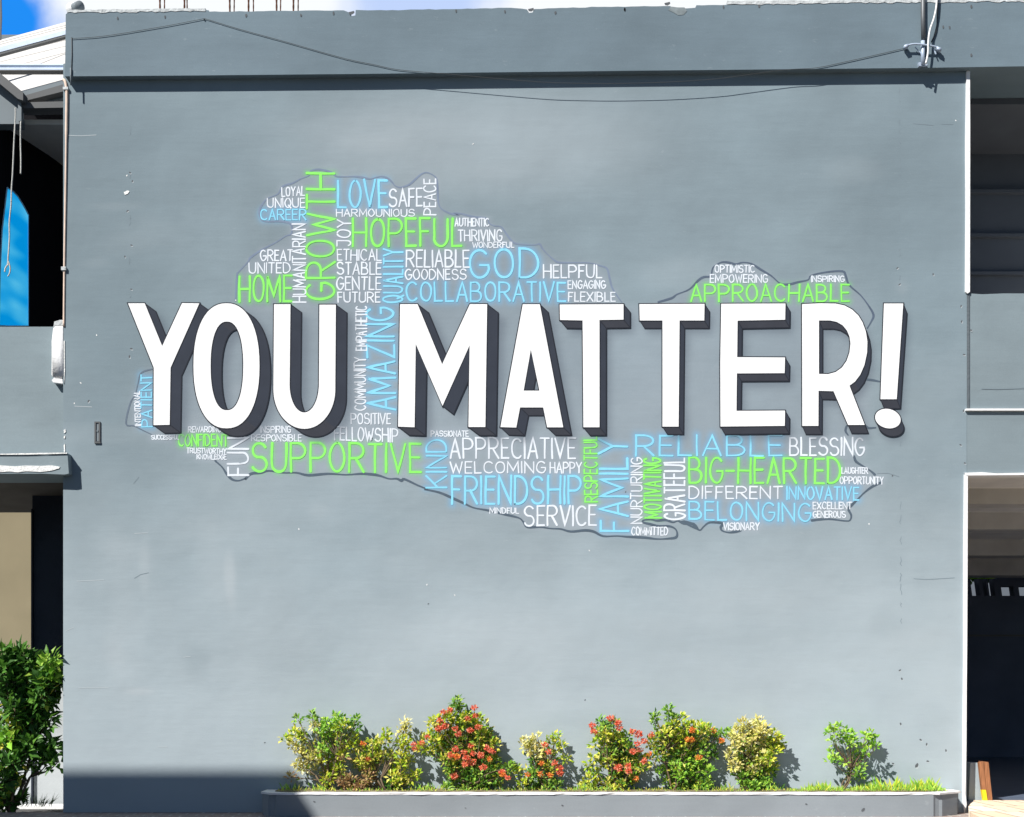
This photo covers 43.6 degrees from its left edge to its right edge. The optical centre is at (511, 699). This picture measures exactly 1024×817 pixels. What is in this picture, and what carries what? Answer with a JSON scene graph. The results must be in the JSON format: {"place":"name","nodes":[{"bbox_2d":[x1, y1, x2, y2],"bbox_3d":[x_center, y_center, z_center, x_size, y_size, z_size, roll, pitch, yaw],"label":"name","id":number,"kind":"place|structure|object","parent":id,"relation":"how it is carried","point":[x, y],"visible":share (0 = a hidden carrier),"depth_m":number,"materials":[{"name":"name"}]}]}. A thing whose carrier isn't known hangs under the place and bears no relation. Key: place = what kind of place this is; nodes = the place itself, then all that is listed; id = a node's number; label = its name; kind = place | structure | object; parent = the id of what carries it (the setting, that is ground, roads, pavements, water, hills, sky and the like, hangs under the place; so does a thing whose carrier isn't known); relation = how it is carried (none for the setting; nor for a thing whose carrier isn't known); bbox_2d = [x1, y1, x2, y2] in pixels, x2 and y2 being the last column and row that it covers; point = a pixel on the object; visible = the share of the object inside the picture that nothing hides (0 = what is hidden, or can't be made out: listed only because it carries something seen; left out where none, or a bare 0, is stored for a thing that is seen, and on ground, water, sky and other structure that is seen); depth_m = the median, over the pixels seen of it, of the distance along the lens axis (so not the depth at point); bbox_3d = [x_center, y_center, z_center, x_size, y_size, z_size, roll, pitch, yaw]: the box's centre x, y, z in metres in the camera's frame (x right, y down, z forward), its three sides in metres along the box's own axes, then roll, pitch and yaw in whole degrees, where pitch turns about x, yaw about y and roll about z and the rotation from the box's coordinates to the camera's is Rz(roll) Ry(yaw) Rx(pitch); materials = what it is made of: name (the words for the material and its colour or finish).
{"place":"outdoors","nodes":[
{"label":"outdoors","id":0,"kind":"place"},
{"bbox_2d":[0,809,62,811],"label":"ground","id":1,"kind":"structure","parent":0,"point":[39,810],"depth_m":12.84,"materials":[{"name":"concrete"}]},
{"bbox_2d":[0,635,62,811],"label":"hedge bush","id":2,"kind":"object","parent":1,"relation":"on","point":[27,706],"visible":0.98,"depth_m":12.09,"materials":[{"name":"green plant"}]},
{"bbox_2d":[0,22,71,808],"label":"annex building","id":3,"kind":"structure","parent":1,"relation":"on","point":[35,464],"depth_m":13.32,"materials":[{"name":"grey"}]},
{"bbox_2d":[0,0,1,39],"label":"steel post","id":4,"kind":"object","parent":3,"relation":"on","point":[0,18],"visible":1,"depth_m":15.00,"materials":[{"name":"grey metal"}]},
{"bbox_2d":[4,108,15,275],"bbox_3d":[-4.856,-4.912,12.395,0.116,1.633,0.024,0,0,0],"label":"rope","id":5,"kind":"object","parent":3,"relation":"hanging from","point":[8,263],"visible":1,"depth_m":12.39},
{"bbox_2d":[0,187,28,326],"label":"arched window","id":6,"kind":"structure","parent":3,"relation":"in","point":[22,243],"depth_m":13.10,"materials":[{"name":"blue"}]},
{"bbox_2d":[20,121,21,173],"bbox_3d":[-4.755,-5.344,12.400,0.019,0.504,0.013,0,0,0],"label":"rope","id":7,"kind":"object","parent":3,"relation":"hanging from","point":[20,151],"visible":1,"depth_m":12.39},
{"bbox_2d":[51,320,63,384],"bbox_3d":[-4.255,-3.261,12.027,0.120,0.596,0.062,0,0,0],"label":"meter box","id":8,"kind":"object","parent":3,"relation":"attached to","point":[57,373],"visible":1,"depth_m":12.00,"materials":[{"name":"white paint"}]},
{"bbox_2d":[20,792,56,806],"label":"weeds","id":9,"kind":"object","parent":1,"relation":"on","point":[43,802],"visible":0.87,"depth_m":12.50,"materials":[{"name":"grey plant"}]},
{"bbox_2d":[63,0,1023,812],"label":"mural building","id":10,"kind":"structure","parent":1,"relation":"on","point":[603,374],"depth_m":12.00,"materials":[{"name":"grey paint"}]},
{"bbox_2d":[61,78,68,325],"bbox_3d":[-4.183,-4.661,11.997,0.065,2.324,0.046,0,0,0],"label":"conduit","id":11,"kind":"object","parent":10,"relation":"attached to","point":[66,90],"visible":1,"depth_m":11.99,"materials":[{"name":"grey metal"}]},
{"bbox_2d":[71,18,902,83],"bbox_3d":[-0.219,-6.032,11.908,7.765,0.610,0.019,0,0,0],"label":"wire","id":12,"kind":"object","parent":10,"relation":"attached to","point":[463,75],"visible":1,"depth_m":11.91,"materials":[{"name":"grey"}]},
{"bbox_2d":[903,0,941,66],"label":"service mast","id":13,"kind":"object","parent":10,"relation":"attached to","point":[923,45],"visible":1,"depth_m":11.87,"materials":[{"name":"metal"}]},
{"bbox_2d":[925,0,937,63],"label":"service cable","id":14,"kind":"object","parent":13,"relation":"attached to","point":[930,31],"visible":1,"depth_m":11.85,"materials":[{"name":"white plastic"}]},
{"bbox_2d":[931,4,937,42],"bbox_3d":[3.929,-6.425,11.903,0.079,0.637,0.016,0,0,0],"label":"service cable","id":15,"kind":"object","parent":10,"relation":"attached to","point":[936,24],"visible":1,"depth_m":11.90,"materials":[{"name":"grey metal"}]},
{"bbox_2d":[967,762,981,800],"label":"stub wall","id":16,"kind":"structure","parent":10,"relation":"on","point":[973,788],"depth_m":12.14,"materials":[{"name":"grey paint"}]},
{"bbox_2d":[970,579,1023,595],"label":"window pane","id":17,"kind":"structure","parent":10,"relation":"in","point":[1005,590],"depth_m":21.64,"materials":[{"name":"white glass"}]},
{"bbox_2d":[261,788,960,816],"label":"planter","id":18,"kind":"object","parent":1,"relation":"on","point":[537,802],"visible":0.81,"depth_m":11.55,"materials":[{"name":"grey paint"}]},
{"bbox_2d":[278,708,363,789],"bbox_3d":[-1.767,0.460,11.850,0.797,0.784,0.330,0,0,0],"label":"ixora shrub","id":19,"kind":"object","parent":18,"relation":"on","point":[338,750],"visible":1,"depth_m":11.83,"materials":[{"name":"green plant"}]},
{"bbox_2d":[335,715,421,790],"bbox_3d":[-1.230,0.511,11.847,0.832,0.768,0.339,0,0,0],"label":"ixora shrub","id":20,"kind":"object","parent":18,"relation":"on","point":[374,754],"visible":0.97,"depth_m":11.82,"materials":[{"name":"green plant"}]},
{"bbox_2d":[410,694,517,789],"bbox_3d":[-0.438,0.419,11.851,0.993,0.959,0.317,0,0,0],"label":"ixora shrub","id":21,"kind":"object","parent":18,"relation":"on","point":[481,762],"visible":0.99,"depth_m":11.81,"materials":[{"name":"green plant"}]},
{"bbox_2d":[503,729,573,789],"bbox_3d":[0.246,0.577,11.857,0.666,0.620,0.327,0,0,0],"label":"ixora shrub","id":22,"kind":"object","parent":18,"relation":"on","point":[532,773],"visible":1,"depth_m":11.82,"materials":[{"name":"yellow plant"}]},
{"bbox_2d":[577,714,654,789],"bbox_3d":[0.955,0.503,11.850,0.730,0.763,0.348,0,0,0],"label":"ixora shrub","id":23,"kind":"object","parent":18,"relation":"on","point":[617,754],"visible":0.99,"depth_m":11.81,"materials":[{"name":"green plant"}]},
{"bbox_2d":[643,702,731,789],"bbox_3d":[1.642,0.447,11.844,0.890,0.866,0.318,0,0,0],"label":"ixora shrub","id":24,"kind":"object","parent":18,"relation":"on","point":[667,742],"visible":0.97,"depth_m":11.82,"materials":[{"name":"green plant"}]},
{"bbox_2d":[723,713,786,790],"bbox_3d":[2.259,0.494,11.852,0.641,0.750,0.348,0,0,0],"label":"croton shrub","id":25,"kind":"object","parent":18,"relation":"on","point":[742,756],"visible":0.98,"depth_m":11.83,"materials":[{"name":"yellow plant"}]},
{"bbox_2d":[822,720,881,788],"bbox_3d":[3.139,0.519,11.850,0.559,0.666,0.294,0,0,0],"label":"young shrub","id":26,"kind":"object","parent":18,"relation":"on","point":[851,764],"visible":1,"depth_m":11.84,"materials":[{"name":"green plant"}]},
{"bbox_2d":[968,800,1023,816],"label":"tiled step","id":27,"kind":"object","parent":1,"relation":"on","point":[995,808],"visible":1,"depth_m":11.16,"materials":[{"name":"beige tile"}]},
{"bbox_2d":[977,761,991,799],"bbox_3d":[4.463,0.781,12.139,0.134,0.404,0.162,0,0,0],"label":"leaning board","id":28,"kind":"object","parent":27,"relation":"on","point":[984,780],"visible":0.78,"depth_m":12.07,"materials":[{"name":"brown wood"}]},
{"bbox_2d":[66,0,84,10],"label":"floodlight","id":29,"kind":"object","parent":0,"point":[78,5],"visible":0.66,"depth_m":11.98,"materials":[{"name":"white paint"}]},
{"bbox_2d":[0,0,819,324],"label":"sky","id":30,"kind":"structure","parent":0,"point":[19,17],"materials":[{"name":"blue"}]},
{"bbox_2d":[0,812,967,816],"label":"pavement","id":31,"kind":"structure","parent":0,"point":[152,814],"depth_m":11.76,"materials":[{"name":"grey concrete"}]},
{"bbox_2d":[278,775,946,791],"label":"grass","id":32,"kind":"structure","parent":0,"point":[928,784],"depth_m":11.74,"materials":[{"name":"green plant"}]}
]}

